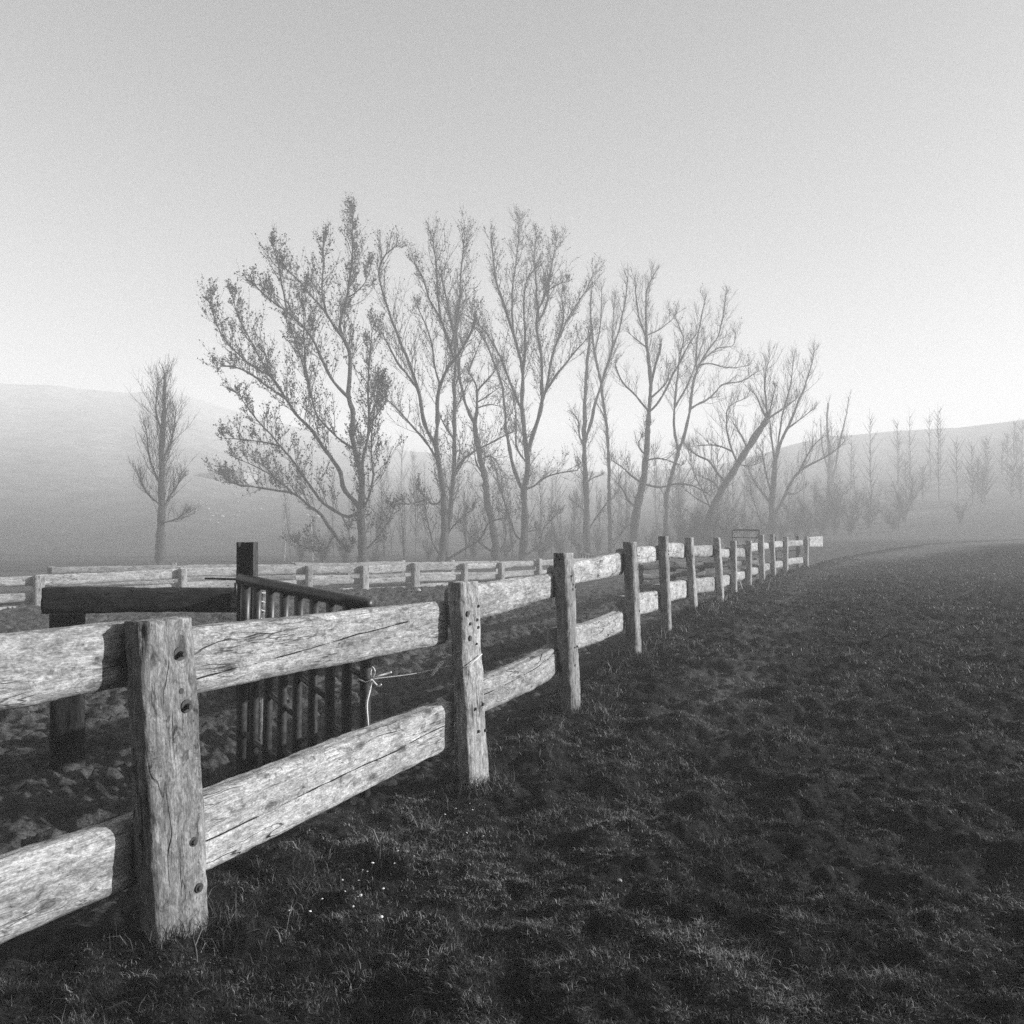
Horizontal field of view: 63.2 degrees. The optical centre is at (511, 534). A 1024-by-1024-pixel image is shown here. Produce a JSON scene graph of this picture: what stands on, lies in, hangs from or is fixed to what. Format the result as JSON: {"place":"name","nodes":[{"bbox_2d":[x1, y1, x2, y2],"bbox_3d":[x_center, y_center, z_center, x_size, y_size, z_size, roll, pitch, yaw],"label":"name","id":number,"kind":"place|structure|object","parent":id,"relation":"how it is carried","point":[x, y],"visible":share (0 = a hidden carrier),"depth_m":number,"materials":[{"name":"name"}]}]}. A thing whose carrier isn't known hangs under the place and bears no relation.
{"place":"outdoors","nodes":[
{"label":"outdoors","id":0,"kind":"place"},
{"bbox_2d":[0,522,1023,1023],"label":"ground","id":1,"kind":"structure","parent":0,"point":[40,800],"depth_m":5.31,"materials":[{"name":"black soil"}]},
{"bbox_2d":[41,586,235,770],"bbox_3d":[-2.947,1.288,6.711,1.470,1.776,0.285,0,0,-20],"label":"dark sleeper fence","id":2,"kind":"object","parent":1,"relation":"on","point":[66,606],"visible":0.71,"depth_m":6.51,"materials":[{"name":"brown wood"}]},
{"bbox_2d":[124,349,208,564],"bbox_3d":[-21.756,-4.729,52.368,5.564,13.776,4.161,0,0,39],"label":"bare tree","id":3,"kind":"object","parent":1,"relation":"on","point":[160,550],"visible":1,"depth_m":52.26,"materials":[{"name":"grey plant"}]},
{"bbox_2d":[236,542,257,774],"bbox_3d":[-2.020,1.144,6.350,0.127,2.181,0.120,0,0,0],"label":"steel post","id":4,"kind":"object","parent":1,"relation":"on","point":[246,558],"visible":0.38,"depth_m":6.35,"materials":[{"name":"black metal"}]},
{"bbox_2d":[258,590,265,762],"bbox_3d":[-2.062,1.272,6.749,0.185,1.731,0.150,0,0,0],"label":"gate stub post","id":5,"kind":"object","parent":1,"relation":"on","point":[260,725],"visible":0.08,"depth_m":6.68,"materials":[{"name":"grey wood"}]},
{"bbox_2d":[280,489,289,560],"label":"birch sapling","id":6,"kind":"object","parent":1,"relation":"on","point":[284,512],"visible":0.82,"depth_m":56.87,"materials":[{"name":"grey plant"}]},
{"bbox_2d":[279,460,296,558],"bbox_3d":[-16.161,-1.810,59.917,1.153,7.581,0.947,0,0,22],"label":"sapling","id":7,"kind":"object","parent":1,"relation":"on","point":[286,514],"visible":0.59,"depth_m":59.91,"materials":[{"name":"grey plant"}]},
{"bbox_2d":[205,574,375,798],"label":"tube gate","id":8,"kind":"structure","parent":1,"relation":"on","point":[298,592],"depth_m":5.78,"materials":[{"name":"metal"}]},
{"bbox_2d":[0,558,587,609],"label":"paddock fence","id":9,"kind":"object","parent":1,"relation":"on","point":[37,583],"visible":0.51,"depth_m":27.72,"materials":[{"name":"grey wood"}]},
{"bbox_2d":[286,533,306,561],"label":"thicket bush","id":10,"kind":"object","parent":1,"relation":"on","point":[301,554],"visible":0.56,"depth_m":56.04,"materials":[{"name":"grey plant"}]},
{"bbox_2d":[47,559,552,586],"bbox_3d":[-5.578,1.825,35.562,25.151,1.660,2.015,0,0,-41],"label":"paddock fence","id":11,"kind":"object","parent":1,"relation":"on","point":[72,570],"visible":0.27,"depth_m":30.77,"materials":[{"name":"grey wood"}]},
{"bbox_2d":[196,192,407,561],"bbox_3d":[-11.933,-9.033,46.679,11.233,22.447,13.552,0,0,-16],"label":"poplar tree","id":12,"kind":"object","parent":1,"relation":"on","point":[360,505],"visible":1,"depth_m":45.57,"materials":[{"name":"grey plant"}]},
{"bbox_2d":[308,498,314,559],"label":"birch sapling","id":13,"kind":"object","parent":1,"relation":"on","point":[311,528],"visible":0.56,"depth_m":58.01,"materials":[{"name":"grey plant"}]},
{"bbox_2d":[309,496,318,554],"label":"sapling","id":14,"kind":"object","parent":1,"relation":"on","point":[313,526],"visible":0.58,"depth_m":71.98,"materials":[{"name":"grey plant"}]},
{"bbox_2d":[310,530,340,562],"bbox_3d":[-12.434,0.772,54.072,2.333,2.502,2.989,0,0,-33],"label":"thicket bush","id":15,"kind":"object","parent":1,"relation":"on","point":[321,555],"visible":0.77,"depth_m":53.85,"materials":[{"name":"grey plant"}]},
{"bbox_2d":[326,469,338,556],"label":"sapling","id":16,"kind":"object","parent":1,"relation":"on","point":[332,517],"visible":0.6,"depth_m":66.16,"materials":[{"name":"grey plant"}]},
{"bbox_2d":[326,533,354,562],"bbox_3d":[-10.186,0.884,50.178,1.792,2.304,1.473,0,0,3],"label":"thicket bush","id":17,"kind":"object","parent":1,"relation":"on","point":[344,557],"visible":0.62,"depth_m":50.02,"materials":[{"name":"grey plant"}]},
{"bbox_2d":[370,506,381,556],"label":"sapling","id":18,"kind":"object","parent":1,"relation":"on","point":[378,508],"visible":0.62,"depth_m":65.95,"materials":[{"name":"grey plant"}]},
{"bbox_2d":[367,539,389,561],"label":"thicket bush","id":19,"kind":"object","parent":1,"relation":"on","point":[374,555],"visible":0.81,"depth_m":48.99,"materials":[{"name":"grey plant"}]},
{"bbox_2d":[377,478,391,558],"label":"sapling","id":20,"kind":"object","parent":1,"relation":"on","point":[383,542],"visible":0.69,"depth_m":61.96,"materials":[{"name":"grey plant"}]},
{"bbox_2d":[382,473,400,555],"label":"sapling","id":21,"kind":"object","parent":1,"relation":"on","point":[391,542],"visible":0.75,"depth_m":69.95,"materials":[{"name":"grey plant"}]},
{"bbox_2d":[397,497,409,559],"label":"sapling","id":22,"kind":"object","parent":1,"relation":"on","point":[403,536],"visible":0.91,"depth_m":58.03,"materials":[{"name":"grey plant"}]},
{"bbox_2d":[0,534,822,944],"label":"timber fence","id":23,"kind":"object","parent":1,"relation":"on","point":[170,838],"visible":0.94,"depth_m":4.01,"materials":[{"name":"grey wood"}]},
{"bbox_2d":[359,654,481,725],"bbox_3d":[-0.574,1.031,5.435,0.825,0.459,0.131,0,0,-18],"label":"twine","id":24,"kind":"object","parent":23,"relation":"attached to","point":[436,669],"visible":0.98,"depth_m":5.36,"materials":[{"name":"grey fabric"}]},
{"bbox_2d":[408,452,422,554],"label":"sapling","id":25,"kind":"object","parent":1,"relation":"on","point":[415,528],"visible":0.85,"depth_m":71.81,"materials":[{"name":"grey plant"}]},
{"bbox_2d":[418,462,428,546],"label":"sapling","id":26,"kind":"object","parent":1,"relation":"on","point":[428,496],"visible":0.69,"depth_m":78.47,"materials":[{"name":"grey plant"}]},
{"bbox_2d":[360,205,488,561],"bbox_3d":[-5.258,-9.133,50.514,8.306,22.510,6.183,0,0,0],"label":"poplar tree","id":27,"kind":"object","parent":1,"relation":"on","point":[443,511],"visible":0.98,"depth_m":50.72,"materials":[{"name":"grey plant"}]},
{"bbox_2d":[414,534,438,558],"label":"thicket bush","id":28,"kind":"object","parent":1,"relation":"on","point":[425,548],"visible":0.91,"depth_m":60.09,"materials":[{"name":"grey plant"}]},
{"bbox_2d":[461,469,471,557],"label":"sapling","id":29,"kind":"object","parent":1,"relation":"on","point":[464,524],"visible":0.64,"depth_m":61.98,"materials":[{"name":"grey plant"}]},
{"bbox_2d":[465,462,481,544],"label":"sapling","id":30,"kind":"object","parent":1,"relation":"on","point":[472,503],"visible":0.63,"depth_m":73.66,"materials":[{"name":"grey plant"}]},
{"bbox_2d":[461,532,487,558],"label":"thicket bush","id":31,"kind":"object","parent":1,"relation":"on","point":[472,549],"visible":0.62,"depth_m":60.94,"materials":[{"name":"grey plant"}]},
{"bbox_2d":[426,256,529,561],"bbox_3d":[-2.209,-7.926,54.370,7.147,20.015,6.245,0,0,0],"label":"poplar tree","id":32,"kind":"object","parent":1,"relation":"on","point":[454,410],"visible":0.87,"depth_m":54.40,"materials":[{"name":"grey plant"}]},
{"bbox_2d":[436,304,522,560],"bbox_3d":[-2.246,-7.015,56.979,6.390,18.198,4.404,0,0,0],"label":"poplar tree","id":33,"kind":"object","parent":1,"relation":"on","point":[495,550],"visible":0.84,"depth_m":57.12,"materials":[{"name":"grey plant"}]},
{"bbox_2d":[500,532,518,557],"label":"thicket bush","id":34,"kind":"object","parent":1,"relation":"on","point":[506,552],"visible":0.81,"depth_m":61.98,"materials":[{"name":"grey plant"}]},
{"bbox_2d":[507,487,516,555],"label":"sapling","id":35,"kind":"object","parent":1,"relation":"on","point":[509,524],"visible":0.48,"depth_m":65.89,"materials":[{"name":"grey plant"}]},
{"bbox_2d":[448,204,610,559],"bbox_3d":[1.036,-11.435,58.687,11.146,26.933,8.704,0,0,0],"label":"poplar tree","id":36,"kind":"object","parent":1,"relation":"on","point":[525,516],"visible":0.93,"depth_m":57.64,"materials":[{"name":"grey plant"}]},
{"bbox_2d":[534,454,546,549],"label":"sapling","id":37,"kind":"object","parent":1,"relation":"on","point":[540,502],"visible":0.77,"depth_m":63.67,"materials":[{"name":"grey plant"}]},
{"bbox_2d":[529,524,562,557],"bbox_3d":[2.406,0.504,60.114,2.651,2.816,3.849,0,0,-18],"label":"thicket bush","id":38,"kind":"object","parent":1,"relation":"on","point":[544,546],"visible":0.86,"depth_m":59.90,"materials":[{"name":"grey plant"}]},
{"bbox_2d":[547,478,555,554],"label":"sapling","id":39,"kind":"object","parent":1,"relation":"on","point":[552,498],"visible":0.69,"depth_m":69.99,"materials":[{"name":"grey plant"}]},
{"bbox_2d":[545,521,575,552],"bbox_3d":[3.696,0.354,62.154,2.995,3.128,2.337,0,0,-17],"label":"thicket bush","id":40,"kind":"object","parent":1,"relation":"on","point":[558,548],"visible":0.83,"depth_m":61.87,"materials":[{"name":"grey plant"}]},
{"bbox_2d":[557,485,567,546],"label":"sapling","id":41,"kind":"object","parent":1,"relation":"on","point":[561,528],"visible":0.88,"depth_m":60.00,"materials":[{"name":"grey plant"}]},
{"bbox_2d":[566,488,577,550],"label":"sapling","id":42,"kind":"object","parent":1,"relation":"on","point":[573,512],"visible":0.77,"depth_m":79.91,"materials":[{"name":"grey plant"}]},
{"bbox_2d":[564,518,583,553],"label":"thicket bush","id":43,"kind":"object","parent":1,"relation":"on","point":[578,546],"visible":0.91,"depth_m":69.76,"materials":[{"name":"grey plant"}]},
{"bbox_2d":[575,486,583,542],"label":"sapling","id":44,"kind":"object","parent":1,"relation":"on","point":[580,517],"visible":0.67,"depth_m":74.17,"materials":[{"name":"grey plant"}]},
{"bbox_2d":[578,553,593,558],"bbox_3d":[4.022,1.683,44.942,0.586,1.480,2.129,0,0,40],"label":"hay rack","id":45,"kind":"object","parent":1,"relation":"on","point":[584,554],"visible":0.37,"depth_m":44.37,"materials":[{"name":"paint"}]},
{"bbox_2d":[590,525,606,552],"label":"thicket bush","id":46,"kind":"object","parent":1,"relation":"on","point":[598,543],"visible":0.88,"depth_m":73.96,"materials":[{"name":"grey plant"}]},
{"bbox_2d":[595,478,603,541],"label":"sapling","id":47,"kind":"object","parent":1,"relation":"on","point":[598,526],"visible":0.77,"depth_m":79.95,"materials":[{"name":"grey plant"}]},
{"bbox_2d":[564,261,635,553],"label":"poplar tree","id":48,"kind":"object","parent":1,"relation":"on","point":[586,535],"visible":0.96,"depth_m":67.83,"materials":[{"name":"grey plant"}]},
{"bbox_2d":[579,274,633,552],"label":"poplar tree","id":49,"kind":"object","parent":1,"relation":"on","point":[609,470],"visible":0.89,"depth_m":72.15,"materials":[{"name":"grey plant"}]},
{"bbox_2d":[614,491,628,547],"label":"sapling","id":50,"kind":"object","parent":1,"relation":"on","point":[621,521],"visible":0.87,"depth_m":65.77,"materials":[{"name":"grey plant"}]},
{"bbox_2d":[624,488,632,537],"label":"sapling","id":51,"kind":"object","parent":1,"relation":"on","point":[629,506],"visible":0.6,"depth_m":82.09,"materials":[{"name":"grey plant"}]},
{"bbox_2d":[616,526,645,541],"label":"thicket bush","id":52,"kind":"object","parent":1,"relation":"on","point":[628,539],"visible":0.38,"depth_m":67.77,"materials":[{"name":"grey plant"}]},
{"bbox_2d":[641,521,660,545],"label":"thicket bush","id":53,"kind":"object","parent":1,"relation":"on","point":[651,540],"visible":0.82,"depth_m":68.13,"materials":[{"name":"grey plant"}]},
{"bbox_2d":[653,469,663,543],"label":"sapling","id":54,"kind":"object","parent":1,"relation":"on","point":[658,509],"visible":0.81,"depth_m":73.95,"materials":[{"name":"grey plant"}]},
{"bbox_2d":[603,257,725,552],"bbox_3d":[11.463,-10.276,64.301,9.317,24.306,6.850,0,0,0],"label":"poplar tree","id":55,"kind":"object","parent":1,"relation":"on","point":[636,511],"visible":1,"depth_m":62.84,"materials":[{"name":"grey plant"}]},
{"bbox_2d":[652,519,685,542],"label":"thicket bush","id":56,"kind":"object","parent":1,"relation":"on","point":[670,539],"visible":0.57,"depth_m":63.80,"materials":[{"name":"grey plant"}]},
{"bbox_2d":[675,477,683,542],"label":"sapling","id":57,"kind":"object","parent":1,"relation":"on","point":[679,507],"visible":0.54,"depth_m":77.97,"materials":[{"name":"grey plant"}]},
{"bbox_2d":[668,507,700,543],"bbox_3d":[13.025,-0.284,61.827,2.743,3.909,3.515,0,0,-5],"label":"thicket bush","id":58,"kind":"object","parent":1,"relation":"on","point":[682,535],"visible":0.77,"depth_m":61.99,"materials":[{"name":"grey plant"}]},
{"bbox_2d":[666,497,714,544],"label":"thicket bush","id":59,"kind":"object","parent":1,"relation":"on","point":[694,535],"visible":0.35,"depth_m":66.27,"materials":[{"name":"grey plant"}]},
{"bbox_2d":[686,461,703,519],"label":"sapling","id":60,"kind":"object","parent":1,"relation":"on","point":[698,496],"visible":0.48,"depth_m":83.87,"materials":[{"name":"grey plant"}]},
{"bbox_2d":[638,558,758,595],"bbox_3d":[6.311,1.414,26.939,5.157,1.260,0.777,0,0,-29],"label":"fence","id":61,"kind":"object","parent":1,"relation":"on","point":[701,566],"visible":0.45,"depth_m":26.35,"materials":[{"name":"grey wood"}]},
{"bbox_2d":[688,502,723,545],"bbox_3d":[13.918,-0.576,60.106,2.602,4.442,3.165,0,0,36],"label":"thicket bush","id":62,"kind":"object","parent":1,"relation":"on","point":[701,538],"visible":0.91,"depth_m":59.93,"materials":[{"name":"grey plant"}]},
{"bbox_2d":[672,490,742,542],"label":"thicket bush","id":63,"kind":"object","parent":1,"relation":"on","point":[683,508],"visible":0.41,"depth_m":67.21,"materials":[{"name":"grey plant"}]},
{"bbox_2d":[651,283,770,541],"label":"poplar tree","id":64,"kind":"object","parent":1,"relation":"on","point":[696,358],"visible":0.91,"depth_m":71.39,"materials":[{"name":"grey plant"}]},
{"bbox_2d":[688,496,749,544],"bbox_3d":[15.104,-0.668,61.283,3.278,4.380,4.759,0,0,-40],"label":"thicket bush","id":65,"kind":"object","parent":1,"relation":"on","point":[723,529],"visible":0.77,"depth_m":60.80,"materials":[{"name":"grey plant"}]},
{"bbox_2d":[722,475,732,530],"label":"sapling","id":66,"kind":"object","parent":1,"relation":"on","point":[728,492],"visible":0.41,"depth_m":86.04,"materials":[{"name":"grey plant"}]},
{"bbox_2d":[710,507,748,548],"bbox_3d":[16.509,-0.571,62.769,3.183,3.753,4.079,0,0,6],"label":"thicket bush","id":67,"kind":"object","parent":1,"relation":"on","point":[728,538],"visible":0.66,"depth_m":62.98,"materials":[{"name":"grey plant"}]},
{"bbox_2d":[676,339,799,544],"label":"willow tree","id":68,"kind":"object","parent":1,"relation":"on","point":[743,454],"visible":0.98,"depth_m":66.55,"materials":[{"name":"grey plant"}]},
{"bbox_2d":[740,474,747,523],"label":"sapling","id":69,"kind":"object","parent":1,"relation":"on","point":[745,498],"visible":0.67,"depth_m":79.96,"materials":[{"name":"grey plant"}]},
{"bbox_2d":[729,512,762,543],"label":"thicket bush","id":70,"kind":"object","parent":1,"relation":"on","point":[744,533],"visible":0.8,"depth_m":67.81,"materials":[{"name":"grey plant"}]},
{"bbox_2d":[732,529,760,560],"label":"field gate","id":71,"kind":"structure","parent":1,"relation":"on","point":[733,533],"depth_m":37.57,"materials":[{"name":"metal"}]},
{"bbox_2d":[748,504,787,538],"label":"thicket bush","id":72,"kind":"object","parent":1,"relation":"on","point":[763,525],"visible":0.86,"depth_m":71.76,"materials":[{"name":"grey plant"}]},
{"bbox_2d":[763,508,806,539],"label":"thicket bush","id":73,"kind":"object","parent":1,"relation":"on","point":[784,529],"visible":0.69,"depth_m":73.98,"materials":[{"name":"grey plant"}]},
{"bbox_2d":[775,536,799,572],"bbox_3d":[11.993,0.840,36.187,1.315,1.575,0.185,0,0,-22],"label":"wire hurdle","id":74,"kind":"object","parent":1,"relation":"on","point":[797,550],"visible":0.45,"depth_m":36.31,"materials":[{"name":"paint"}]},
{"bbox_2d":[778,499,813,538],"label":"thicket bush","id":75,"kind":"object","parent":1,"relation":"on","point":[796,532],"visible":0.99,"depth_m":71.95,"materials":[{"name":"grey plant"}]},
{"bbox_2d":[742,335,854,539],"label":"willow tree","id":76,"kind":"object","parent":1,"relation":"on","point":[771,498],"visible":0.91,"depth_m":73.61,"materials":[{"name":"grey plant"}]},
{"bbox_2d":[775,489,822,535],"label":"thicket bush","id":77,"kind":"object","parent":1,"relation":"on","point":[807,530],"visible":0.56,"depth_m":78.04,"materials":[{"name":"grey plant"}]},
{"bbox_2d":[811,475,819,521],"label":"sapling","id":78,"kind":"object","parent":1,"relation":"on","point":[814,493],"visible":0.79,"depth_m":87.83,"materials":[{"name":"grey plant"}]},
{"bbox_2d":[790,490,855,536],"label":"thicket bush","id":79,"kind":"object","parent":1,"relation":"on","point":[822,528],"visible":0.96,"depth_m":75.65,"materials":[{"name":"grey plant"}]},
{"bbox_2d":[815,481,857,532],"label":"thicket bush","id":80,"kind":"object","parent":1,"relation":"on","point":[834,525],"visible":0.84,"depth_m":79.73,"materials":[{"name":"grey plant"}]},
{"bbox_2d":[829,487,871,533],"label":"thicket bush","id":81,"kind":"object","parent":1,"relation":"on","point":[850,525],"visible":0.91,"depth_m":78.10,"materials":[{"name":"grey plant"}]},
{"bbox_2d":[848,485,892,527],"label":"thicket bush","id":82,"kind":"object","parent":1,"relation":"on","point":[869,514],"visible":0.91,"depth_m":83.71,"materials":[{"name":"grey plant"}]},
{"bbox_2d":[873,500,904,531],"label":"thicket bush","id":83,"kind":"object","parent":1,"relation":"on","point":[892,525],"visible":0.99,"depth_m":78.87,"materials":[{"name":"grey plant"}]},
{"bbox_2d":[896,484,903,525],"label":"sapling","id":84,"kind":"object","parent":1,"relation":"on","point":[900,499],"visible":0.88,"depth_m":83.84,"materials":[{"name":"grey plant"}]},
{"bbox_2d":[949,499,970,522],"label":"thicket bush","id":85,"kind":"object","parent":1,"relation":"on","point":[961,515],"visible":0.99,"depth_m":83.94,"materials":[{"name":"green plant"}]},
{"bbox_2d":[0,383,1023,539],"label":"hills","id":86,"kind":"structure","parent":0,"point":[65,465],"depth_m":141.94,"materials":[{"name":"grey"}]},
{"bbox_2d":[208,470,257,484],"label":"farm shed","id":87,"kind":"structure","parent":86,"relation":"on","point":[250,479],"depth_m":132.62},
{"bbox_2d":[368,407,1023,544],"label":"wood","id":88,"kind":"object","parent":86,"relation":"on","point":[983,490],"visible":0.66,"depth_m":111.23,"materials":[{"name":"grey plant"}]},
{"bbox_2d":[781,459,794,519],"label":"sapling","id":89,"kind":"object","parent":86,"relation":"on","point":[789,491],"visible":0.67,"depth_m":91.98,"materials":[{"name":"grey plant"}]},
{"bbox_2d":[799,453,809,507],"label":"sapling","id":90,"kind":"object","parent":86,"relation":"on","point":[803,487],"visible":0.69,"depth_m":95.73,"materials":[{"name":"grey plant"}]},
{"bbox_2d":[807,473,856,523],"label":"thicket bush","id":91,"kind":"object","parent":86,"relation":"on","point":[824,502],"visible":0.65,"depth_m":89.40,"materials":[{"name":"grey plant"}]},
{"bbox_2d":[816,390,851,503],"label":"bare tree","id":92,"kind":"object","parent":86,"relation":"on","point":[828,465],"visible":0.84,"depth_m":111.60,"materials":[{"name":"grey plant"}]},
{"bbox_2d":[847,461,861,516],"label":"sapling","id":93,"kind":"object","parent":86,"relation":"on","point":[854,486],"visible":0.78,"depth_m":92.05,"materials":[{"name":"grey plant"}]},
{"bbox_2d":[878,471,932,521],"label":"thicket bush","id":94,"kind":"object","parent":86,"relation":"on","point":[905,511],"visible":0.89,"depth_m":87.57,"materials":[{"name":"grey plant"}]},
{"bbox_2d":[0,0,1023,471],"label":"sky","id":95,"kind":"structure","parent":0,"point":[853,169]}
]}

